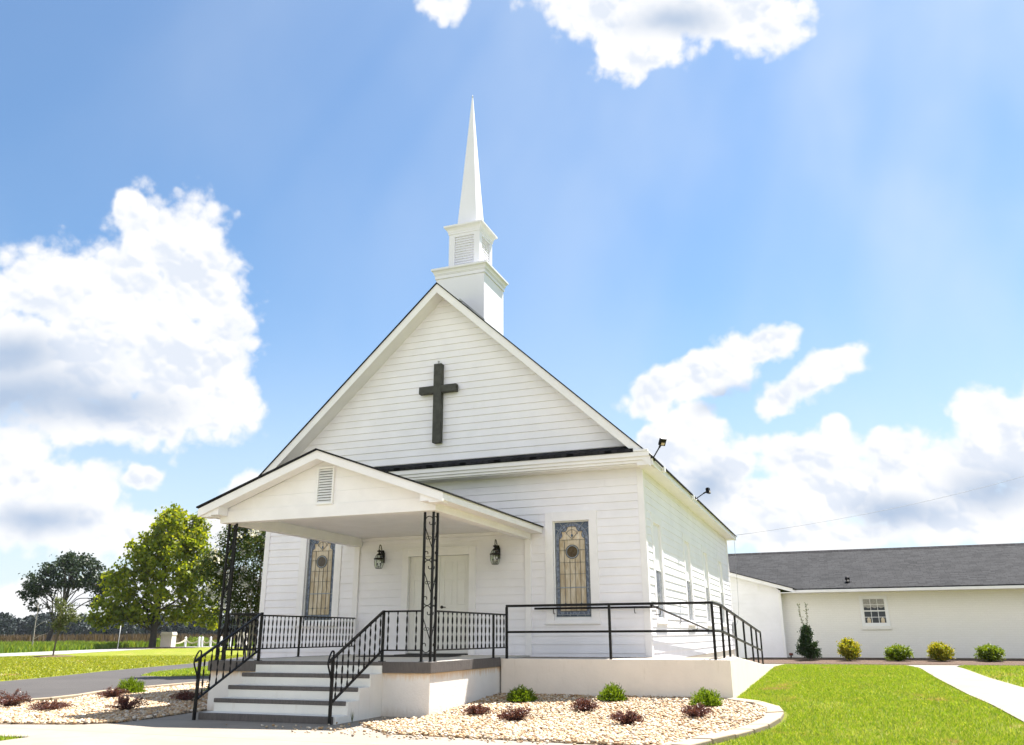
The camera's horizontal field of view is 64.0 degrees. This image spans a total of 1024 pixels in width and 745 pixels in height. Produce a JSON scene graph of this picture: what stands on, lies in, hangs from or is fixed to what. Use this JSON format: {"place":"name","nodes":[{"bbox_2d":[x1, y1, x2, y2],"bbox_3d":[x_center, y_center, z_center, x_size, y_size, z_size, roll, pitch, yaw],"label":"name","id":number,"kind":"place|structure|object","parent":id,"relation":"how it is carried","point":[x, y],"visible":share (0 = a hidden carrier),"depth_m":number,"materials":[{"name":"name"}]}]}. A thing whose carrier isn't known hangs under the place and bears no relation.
{"place":"outdoors","nodes":[
{"label":"outdoors","id":0,"kind":"place"},
{"bbox_2d":[0,734,27,740],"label":"lawn grass","id":1,"kind":"structure","parent":0,"point":[7,737],"depth_m":9.69,"materials":[{"name":"green plant"}]},
{"bbox_2d":[0,682,208,724],"bbox_3d":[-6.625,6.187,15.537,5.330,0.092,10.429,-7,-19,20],"label":"gravel","id":2,"kind":"structure","parent":0,"point":[87,709],"depth_m":12.96,"materials":[{"name":"beige gravel"}]},
{"bbox_2d":[0,688,34,705],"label":"purple shrub","id":3,"kind":"object","parent":2,"relation":"on","point":[11,701],"visible":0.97,"depth_m":13.79,"materials":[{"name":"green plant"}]},
{"bbox_2d":[26,698,73,710],"bbox_3d":[-7.367,5.315,13.073,0.650,0.204,0.705,5,-19,-17],"label":"purple shrub","id":4,"kind":"object","parent":2,"relation":"on","point":[44,705],"visible":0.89,"depth_m":12.99,"materials":[{"name":"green plant"}]},
{"bbox_2d":[95,685,129,697],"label":"purple shrub","id":5,"kind":"object","parent":2,"relation":"on","point":[115,692],"visible":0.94,"depth_m":15.66,"materials":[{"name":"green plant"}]},
{"bbox_2d":[102,694,148,709],"bbox_3d":[-6.145,5.275,13.072,0.658,0.267,0.698,-7,-19,20],"label":"purple shrub","id":6,"kind":"object","parent":2,"relation":"on","point":[123,702],"visible":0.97,"depth_m":13.01,"materials":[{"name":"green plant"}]},
{"bbox_2d":[117,676,146,692],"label":"globe shrub","id":7,"kind":"object","parent":2,"relation":"on","point":[130,685],"visible":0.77,"depth_m":16.85,"materials":[{"name":"green plant"}]},
{"bbox_2d":[170,689,203,700],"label":"purple shrub","id":8,"kind":"object","parent":2,"relation":"on","point":[186,695],"visible":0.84,"depth_m":14.80,"materials":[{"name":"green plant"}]},
{"bbox_2d":[0,646,239,655],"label":"road","id":9,"kind":"structure","parent":0,"point":[50,652],"depth_m":62.11,"materials":[{"name":"grey asphalt"}]},
{"bbox_2d":[0,655,246,680],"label":"lawn grass","id":10,"kind":"structure","parent":0,"point":[19,663],"depth_m":35.97,"materials":[{"name":"green plant"}]},
{"bbox_2d":[0,655,254,699],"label":"driveway","id":11,"kind":"structure","parent":0,"point":[54,686],"depth_m":21.86,"materials":[{"name":"grey asphalt"}]},
{"bbox_2d":[47,694,81,700],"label":"edging block","id":12,"kind":"structure","parent":11,"relation":"on","point":[65,697],"depth_m":15.52,"materials":[{"name":"beige concrete"}]},
{"bbox_2d":[141,666,209,675],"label":"lawn grass","id":13,"kind":"structure","parent":0,"point":[188,671],"depth_m":26.36,"materials":[{"name":"green plant"}]},
{"bbox_2d":[396,654,463,654],"bbox_3d":[-1.658,5.634,16.345,1.300,0.012,0.520,-7,-19,20],"label":"doormat","id":14,"kind":"object","parent":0,"point":[428,654],"visible":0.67,"depth_m":16.28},
{"bbox_2d":[0,646,1023,744],"bbox_3d":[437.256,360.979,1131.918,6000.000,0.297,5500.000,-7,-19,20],"label":"ground","id":15,"kind":"structure","parent":0,"point":[176,651],"depth_m":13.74,"materials":[{"name":"green plant"}]},
{"bbox_2d":[16,697,49,703],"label":"edging block","id":16,"kind":"structure","parent":15,"relation":"on","point":[39,699],"depth_m":14.93,"materials":[{"name":"beige concrete"}]},
{"bbox_2d":[33,655,71,656],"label":"mulch ring","id":17,"kind":"object","parent":15,"relation":"on","point":[53,656],"visible":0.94,"depth_m":48.26,"materials":[{"name":"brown wood"}]},
{"bbox_2d":[46,595,84,654],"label":"young tree","id":18,"kind":"object","parent":17,"relation":"on","point":[65,620],"visible":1,"depth_m":49.31,"materials":[{"name":"green plant"}]},
{"bbox_2d":[80,691,101,695],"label":"edging block","id":19,"kind":"structure","parent":15,"relation":"on","point":[90,693],"depth_m":16.41,"materials":[{"name":"beige concrete"}]},
{"bbox_2d":[0,612,257,636],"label":"forest","id":20,"kind":"object","parent":15,"relation":"on","point":[10,625],"visible":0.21,"depth_m":341.21,"materials":[{"name":"green plant"}]},
{"bbox_2d":[111,647,194,648],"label":"mulch ring","id":21,"kind":"object","parent":15,"relation":"on","point":[150,647],"visible":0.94,"depth_m":80.72,"materials":[{"name":"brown wood"}]},
{"bbox_2d":[83,503,225,646],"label":"maple tree","id":22,"kind":"object","parent":15,"relation":"on","point":[168,528],"visible":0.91,"depth_m":83.34,"materials":[{"name":"green plant"}]},
{"bbox_2d":[160,632,176,646],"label":"gate pillar","id":23,"kind":"structure","parent":15,"relation":"on","point":[168,639],"depth_m":85.08,"materials":[{"name":"white concrete"}]},
{"bbox_2d":[155,683,181,686],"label":"edging block","id":24,"kind":"structure","parent":15,"relation":"on","point":[170,685],"depth_m":19.07,"materials":[{"name":"beige concrete"}]},
{"bbox_2d":[182,681,206,684],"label":"edging block","id":25,"kind":"structure","parent":15,"relation":"on","point":[189,683],"depth_m":19.82,"materials":[{"name":"beige concrete"}]},
{"bbox_2d":[172,524,265,658],"bbox_3d":[-7.657,6.649,26.153,5.993,5.856,3.453,7,-19,-22],"label":"crape myrtle","id":26,"kind":"object","parent":15,"relation":"on","point":[248,581],"visible":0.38,"depth_m":25.48,"materials":[{"name":"green plant"}]},
{"bbox_2d":[237,632,246,645],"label":"gate pillar","id":27,"kind":"structure","parent":15,"relation":"on","point":[240,639],"depth_m":91.69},
{"bbox_2d":[0,710,588,744],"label":"front walkway","id":28,"kind":"structure","parent":15,"relation":"on","point":[182,729],"depth_m":9.92,"materials":[{"name":"concrete"}]},
{"bbox_2d":[192,612,263,719],"bbox_3d":[-4.322,4.442,12.484,0.090,1.536,1.515,-7,-19,20],"label":"stair railing","id":29,"kind":"object","parent":28,"relation":"on","point":[199,660],"visible":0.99,"depth_m":12.39,"materials":[{"name":"black metal"}]},
{"bbox_2d":[327,610,385,724],"bbox_3d":[-2.218,4.189,11.728,0.090,1.536,1.515,-7,-19,20],"label":"stair railing","id":30,"kind":"object","parent":28,"relation":"on","point":[353,639],"visible":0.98,"depth_m":11.65,"materials":[{"name":"black metal"}]},
{"bbox_2d":[226,717,596,744],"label":"loose gravel","id":31,"kind":"structure","parent":28,"relation":"on","point":[413,734],"depth_m":9.84,"materials":[{"name":"beige gravel"}]},
{"bbox_2d":[198,654,529,724],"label":"porch platform","id":32,"kind":"structure","parent":15,"relation":"on","point":[285,690],"depth_m":12.17,"materials":[{"name":"white paint"}]},
{"bbox_2d":[215,524,237,659],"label":"porch column","id":33,"kind":"structure","parent":32,"relation":"on","point":[230,583],"depth_m":13.80,"materials":[{"name":"black metal"}]},
{"bbox_2d":[226,613,258,650],"bbox_3d":[-4.419,4.249,13.423,0.632,0.589,0.036,-8,-19,24],"label":"porch railing","id":34,"kind":"object","parent":33,"relation":"attached to","point":[240,649],"visible":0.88,"depth_m":13.41,"materials":[{"name":"black metal"}]},
{"bbox_2d":[227,614,354,656],"bbox_3d":[-4.084,5.010,15.556,0.070,0.743,4.080,-7,-19,20],"label":"porch railing","id":35,"kind":"object","parent":32,"relation":"on","point":[299,634],"visible":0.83,"depth_m":15.61,"materials":[{"name":"black metal"}]},
{"bbox_2d":[355,655,460,656],"bbox_3d":[-1.947,5.330,15.389,1.870,0.012,0.700,-7,-19,20],"label":"doormat","id":36,"kind":"object","parent":32,"relation":"on","point":[411,656],"visible":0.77,"depth_m":15.37,"materials":[{"name":"grey concrete"}]},
{"bbox_2d":[418,511,438,661],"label":"porch column","id":37,"kind":"structure","parent":32,"relation":"on","point":[435,567],"depth_m":12.53,"materials":[{"name":"black metal"}]},
{"bbox_2d":[383,610,420,650],"bbox_3d":[-1.670,3.917,12.429,0.608,0.589,0.036,-5,-18,14],"label":"porch railing","id":38,"kind":"object","parent":37,"relation":"attached to","point":[398,611],"visible":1,"depth_m":12.42,"materials":[{"name":"black metal"}]},
{"bbox_2d":[436,610,505,657],"bbox_3d":[-0.627,4.340,13.513,0.074,0.743,2.516,-8,-19,23],"label":"porch railing","id":39,"kind":"object","parent":32,"relation":"on","point":[493,647],"visible":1,"depth_m":13.50,"materials":[{"name":"black metal"}]},
{"bbox_2d":[196,95,736,657],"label":"church","id":40,"kind":"structure","parent":15,"relation":"on","point":[556,489],"depth_m":17.25,"materials":[{"name":"white paint"}]},
{"bbox_2d":[293,538,341,626],"bbox_3d":[-4.259,4.499,18.151,1.124,2.193,0.137,-7,-19,20],"label":"window","id":41,"kind":"structure","parent":40,"relation":"in","point":[318,586],"depth_m":18.13,"materials":[{"name":"multicoloured wood"}]},
{"bbox_2d":[374,545,384,568],"bbox_3d":[-2.842,3.952,17.581,0.224,0.509,0.265,-7,-19,20],"label":"wall lantern","id":42,"kind":"object","parent":40,"relation":"attached to","point":[382,556],"depth_m":17.55,"materials":[{"name":"brown metal"}]},
{"bbox_2d":[408,556,439,652],"bbox_3d":[-1.835,4.854,17.149,0.697,1.947,0.035,-7,-19,20],"label":"door","id":43,"kind":"structure","parent":40,"relation":"in","point":[416,562],"depth_m":17.16,"materials":[{"name":"paint"}]},
{"bbox_2d":[419,361,457,443],"bbox_3d":[-1.635,0.637,18.223,0.930,1.905,0.143,-7,-19,20],"label":"cross","id":44,"kind":"object","parent":40,"relation":"attached to","point":[438,389],"visible":1,"depth_m":18.17,"materials":[{"name":"paint"}]},
{"bbox_2d":[438,555,468,653],"bbox_3d":[-1.189,4.766,16.884,0.697,1.947,0.100,-7,-19,20],"label":"door","id":45,"kind":"structure","parent":40,"relation":"in","point":[454,570],"depth_m":16.94,"materials":[{"name":"paint"}]},
{"bbox_2d":[490,539,499,564],"bbox_3d":[-0.336,3.652,16.680,0.224,0.509,0.265,-7,-19,20],"label":"wall lantern","id":46,"kind":"object","parent":40,"relation":"attached to","point":[496,549],"depth_m":16.66,"materials":[{"name":"brown metal"}]},
{"bbox_2d":[545,510,600,624],"bbox_3d":[1.188,3.846,16.193,1.124,2.193,0.137,-7,-19,20],"label":"window","id":47,"kind":"structure","parent":40,"relation":"in","point":[571,541],"depth_m":16.21,"materials":[{"name":"multicoloured wood"}]},
{"bbox_2d":[534,605,709,633],"bbox_3d":[2.818,5.706,18.696,2.454,0.538,7.719,-7,-19,20],"label":"wall handrail","id":48,"kind":"object","parent":40,"relation":"attached to","point":[615,607],"depth_m":15.79,"materials":[{"name":"black metal"}]},
{"bbox_2d":[650,512,669,624],"bbox_3d":[2.988,4.012,16.738,0.137,2.193,1.124,-7,-19,20],"label":"window","id":49,"kind":"structure","parent":40,"relation":"in","point":[659,574],"depth_m":16.80,"materials":[{"name":"white wood"}]},
{"bbox_2d":[653,438,666,460],"bbox_3d":[2.869,1.490,15.863,0.133,0.412,0.314,8,-20,-25],"label":"floodlight","id":50,"kind":"object","parent":40,"relation":"on","point":[662,442],"visible":1,"depth_m":15.81,"materials":[{"name":"black metal"}]},
{"bbox_2d":[682,532,695,625],"bbox_3d":[4.323,5.080,20.098,0.137,2.193,1.124,-7,-19,20],"label":"window","id":51,"kind":"structure","parent":40,"relation":"in","point":[686,539],"depth_m":20.20,"materials":[{"name":"white wood"}]},
{"bbox_2d":[697,487,710,497],"bbox_3d":[4.757,3.020,20.472,0.137,0.232,0.470,16,-24,-41],"label":"floodlight","id":52,"kind":"object","parent":40,"relation":"on","point":[707,491],"visible":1,"depth_m":20.34,"materials":[{"name":"black metal"}]},
{"bbox_2d":[701,544,711,626],"bbox_3d":[5.440,5.972,22.905,0.137,2.193,1.124,-7,-19,20],"label":"window","id":53,"kind":"structure","parent":40,"relation":"in","point":[704,549],"depth_m":23.00,"materials":[{"name":"white wood"}]},
{"bbox_2d":[717,555,726,627],"bbox_3d":[6.591,6.893,25.802,0.137,2.193,1.124,-7,-19,20],"label":"window","id":54,"kind":"structure","parent":40,"relation":"in","point":[722,598],"depth_m":25.95,"materials":[{"name":"white wood"}]},
{"bbox_2d":[732,622,736,656],"bbox_3d":[7.429,8.872,27.244,0.100,1.100,0.220,-7,-19,20],"label":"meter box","id":55,"kind":"object","parent":40,"relation":"attached to","point":[734,635],"visible":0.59,"depth_m":27.25,"materials":[{"name":"metal"}]},
{"bbox_2d":[734,542,738,624],"bbox_3d":[7.655,7.211,28.120,0.306,2.864,0.033,12,-22,-34],"label":"down lead","id":56,"kind":"object","parent":40,"relation":"hanging from","point":[737,586],"visible":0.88,"depth_m":28.13,"materials":[{"name":"grey metal"}]},
{"bbox_2d":[740,476,1022,534],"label":"power line","id":57,"kind":"object","parent":40,"relation":"on","point":[878,511],"visible":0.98,"depth_m":30.52,"materials":[{"name":"grey metal"}]},
{"bbox_2d":[360,692,766,744],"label":"gravel","id":58,"kind":"structure","parent":15,"relation":"on","point":[558,723],"depth_m":10.80,"materials":[{"name":"beige gravel"}]},
{"bbox_2d":[461,703,494,714],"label":"purple shrub","id":59,"kind":"object","parent":58,"relation":"on","point":[474,709],"visible":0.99,"depth_m":11.84,"materials":[{"name":"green plant"}]},
{"bbox_2d":[497,705,533,720],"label":"purple shrub","id":60,"kind":"object","parent":58,"relation":"on","point":[518,714],"visible":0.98,"depth_m":11.08,"materials":[{"name":"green plant"}]},
{"bbox_2d":[506,684,537,701],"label":"globe shrub","id":61,"kind":"object","parent":58,"relation":"on","point":[523,693],"visible":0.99,"depth_m":13.12,"materials":[{"name":"green plant"}]},
{"bbox_2d":[568,697,600,711],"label":"purple shrub","id":62,"kind":"object","parent":58,"relation":"on","point":[583,705],"visible":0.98,"depth_m":11.93,"materials":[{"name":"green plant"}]},
{"bbox_2d":[596,681,627,700],"bbox_3d":[1.601,5.116,13.100,0.527,0.342,0.528,-7,-19,20],"label":"globe shrub","id":63,"kind":"object","parent":58,"relation":"on","point":[612,692],"visible":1,"depth_m":12.99,"materials":[{"name":"green plant"}]},
{"bbox_2d":[607,709,645,724],"bbox_3d":[1.490,4.471,10.607,0.510,0.225,0.485,-7,-19,20],"label":"purple shrub","id":64,"kind":"object","parent":58,"relation":"on","point":[629,717],"visible":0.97,"depth_m":10.55,"materials":[{"name":"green plant"}]},
{"bbox_2d":[679,702,713,716],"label":"purple shrub","id":65,"kind":"object","parent":58,"relation":"on","point":[699,710],"visible":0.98,"depth_m":11.15,"materials":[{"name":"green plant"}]},
{"bbox_2d":[688,686,723,706],"bbox_3d":[2.895,4.859,12.227,0.535,0.324,0.602,-7,-19,20],"label":"globe shrub","id":66,"kind":"object","parent":58,"relation":"on","point":[705,697],"visible":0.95,"depth_m":12.16,"materials":[{"name":"green plant"}]},
{"bbox_2d":[754,701,776,707],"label":"edging block","id":67,"kind":"structure","parent":58,"relation":"on","point":[765,704],"depth_m":12.11,"materials":[{"name":"grey concrete"}]},
{"bbox_2d":[501,657,772,698],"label":"access ramp","id":68,"kind":"structure","parent":15,"relation":"on","point":[730,677],"depth_m":13.81,"materials":[{"name":"concrete"}]},
{"bbox_2d":[505,601,763,663],"bbox_3d":[3.210,5.937,17.999,3.678,1.389,9.092,-7,-19,20],"label":"ramp railing","id":69,"kind":"object","parent":68,"relation":"on","point":[713,630],"visible":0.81,"depth_m":14.36,"materials":[{"name":"black metal"}]},
{"bbox_2d":[671,739,711,744],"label":"edging block","id":70,"kind":"structure","parent":15,"relation":"on","point":[696,742],"depth_m":8.77,"materials":[{"name":"grey concrete"}]},
{"bbox_2d":[691,733,734,743],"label":"edging block","id":71,"kind":"structure","parent":15,"relation":"on","point":[717,737],"depth_m":9.16,"materials":[{"name":"grey concrete"}]},
{"bbox_2d":[717,729,753,737],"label":"edging block","id":72,"kind":"structure","parent":15,"relation":"on","point":[738,732],"depth_m":9.65,"materials":[{"name":"grey concrete"}]},
{"bbox_2d":[727,697,760,704],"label":"edging block","id":73,"kind":"structure","parent":15,"relation":"on","point":[750,701],"depth_m":12.59,"materials":[{"name":"beige concrete"}]},
{"bbox_2d":[734,724,768,733],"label":"edging block","id":74,"kind":"structure","parent":15,"relation":"on","point":[756,728],"depth_m":10.09,"materials":[{"name":"grey concrete"}]},
{"bbox_2d":[750,718,779,728],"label":"edging block","id":75,"kind":"structure","parent":15,"relation":"on","point":[771,722],"depth_m":10.54,"materials":[{"name":"grey concrete"}]},
{"bbox_2d":[762,712,783,720],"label":"edging block","id":76,"kind":"structure","parent":15,"relation":"on","point":[780,715],"depth_m":11.06,"materials":[{"name":"grey concrete"}]},
{"bbox_2d":[766,706,783,712],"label":"edging block","id":77,"kind":"structure","parent":15,"relation":"on","point":[771,709],"depth_m":11.52,"materials":[{"name":"grey concrete"}]},
{"bbox_2d":[728,543,1023,657],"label":"annex building","id":78,"kind":"structure","parent":15,"relation":"on","point":[964,601],"depth_m":30.63,"materials":[{"name":"white paint"}]},
{"bbox_2d":[859,595,891,629],"bbox_3d":[13.405,8.871,30.260,1.000,1.205,0.110,-7,-19,20],"label":"window","id":79,"kind":"structure","parent":78,"relation":"in","point":[874,610],"depth_m":30.25,"materials":[{"name":"white plastic"}]},
{"bbox_2d":[747,657,1023,664],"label":"mulch bed","id":80,"kind":"object","parent":15,"relation":"on","point":[914,661],"visible":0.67,"depth_m":27.49,"materials":[{"name":"brown soil"}]},
{"bbox_2d":[795,602,822,659],"bbox_3d":[10.434,9.180,29.016,0.928,2.020,1.021,-7,-19,20],"label":"holly shrub","id":81,"kind":"object","parent":80,"relation":"on","point":[807,647],"visible":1,"depth_m":28.76,"materials":[{"name":"green plant"}]},
{"bbox_2d":[836,636,861,660],"bbox_3d":[11.652,9.557,28.271,0.873,0.841,0.879,-7,-19,20],"label":"bed shrub","id":82,"kind":"object","parent":80,"relation":"on","point":[849,649],"visible":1,"depth_m":28.14,"materials":[{"name":"yellow plant"}]},
{"bbox_2d":[884,643,913,660],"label":"bed shrub","id":83,"kind":"object","parent":80,"relation":"on","point":[897,652],"visible":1,"depth_m":27.60,"materials":[{"name":"green plant"}]},
{"bbox_2d":[926,641,955,660],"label":"bed shrub","id":84,"kind":"object","parent":80,"relation":"on","point":[939,651],"visible":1,"depth_m":27.16,"materials":[{"name":"yellow plant"}]},
{"bbox_2d":[973,643,1005,660],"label":"bed shrub","id":85,"kind":"object","parent":80,"relation":"on","point":[988,652],"visible":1,"depth_m":26.70,"materials":[{"name":"green plant"}]},
{"bbox_2d":[764,664,1023,720],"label":"side walkway","id":86,"kind":"structure","parent":15,"relation":"on","point":[1008,697],"depth_m":14.80,"materials":[{"name":"white concrete"}]},
{"bbox_2d":[0,0,1023,618],"label":"sky","id":87,"kind":"structure","parent":0,"point":[778,243],"materials":[{"name":"blue"}]},
{"bbox_2d":[958,665,1023,686],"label":"lawn grass","id":88,"kind":"structure","parent":0,"point":[993,669],"depth_m":18.56,"materials":[{"name":"green plant"}]},
{"bbox_3d":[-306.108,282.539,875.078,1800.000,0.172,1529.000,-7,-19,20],"label":"far field","id":89,"kind":"structure","parent":0,"visible":0},
{"bbox_2d":[31,595,48,645],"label":"bare sapling","id":90,"kind":"object","parent":89,"relation":"on","point":[35,624],"visible":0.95,"depth_m":71.03,"materials":[{"name":"brown plant"}]},
{"bbox_2d":[15,548,116,641],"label":"shade tree","id":91,"kind":"object","parent":89,"relation":"on","point":[63,564],"visible":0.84,"depth_m":127.16,"materials":[{"name":"green plant"}]},
{"bbox_2d":[0,639,252,652],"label":"tall weeds","id":92,"kind":"object","parent":89,"relation":"on","point":[21,646],"visible":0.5,"depth_m":74.38,"materials":[{"name":"green plant"}]},
{"bbox_2d":[0,633,255,642],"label":"corn","id":93,"kind":"object","parent":89,"relation":"on","point":[97,637],"visible":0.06,"depth_m":133.38,"materials":[{"name":"plant"}]},
{"bbox_2d":[183,635,208,645],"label":"roadside bush","id":94,"kind":"object","parent":89,"relation":"on","point":[194,639],"visible":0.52,"depth_m":94.74,"materials":[{"name":"green plant"}]}
]}

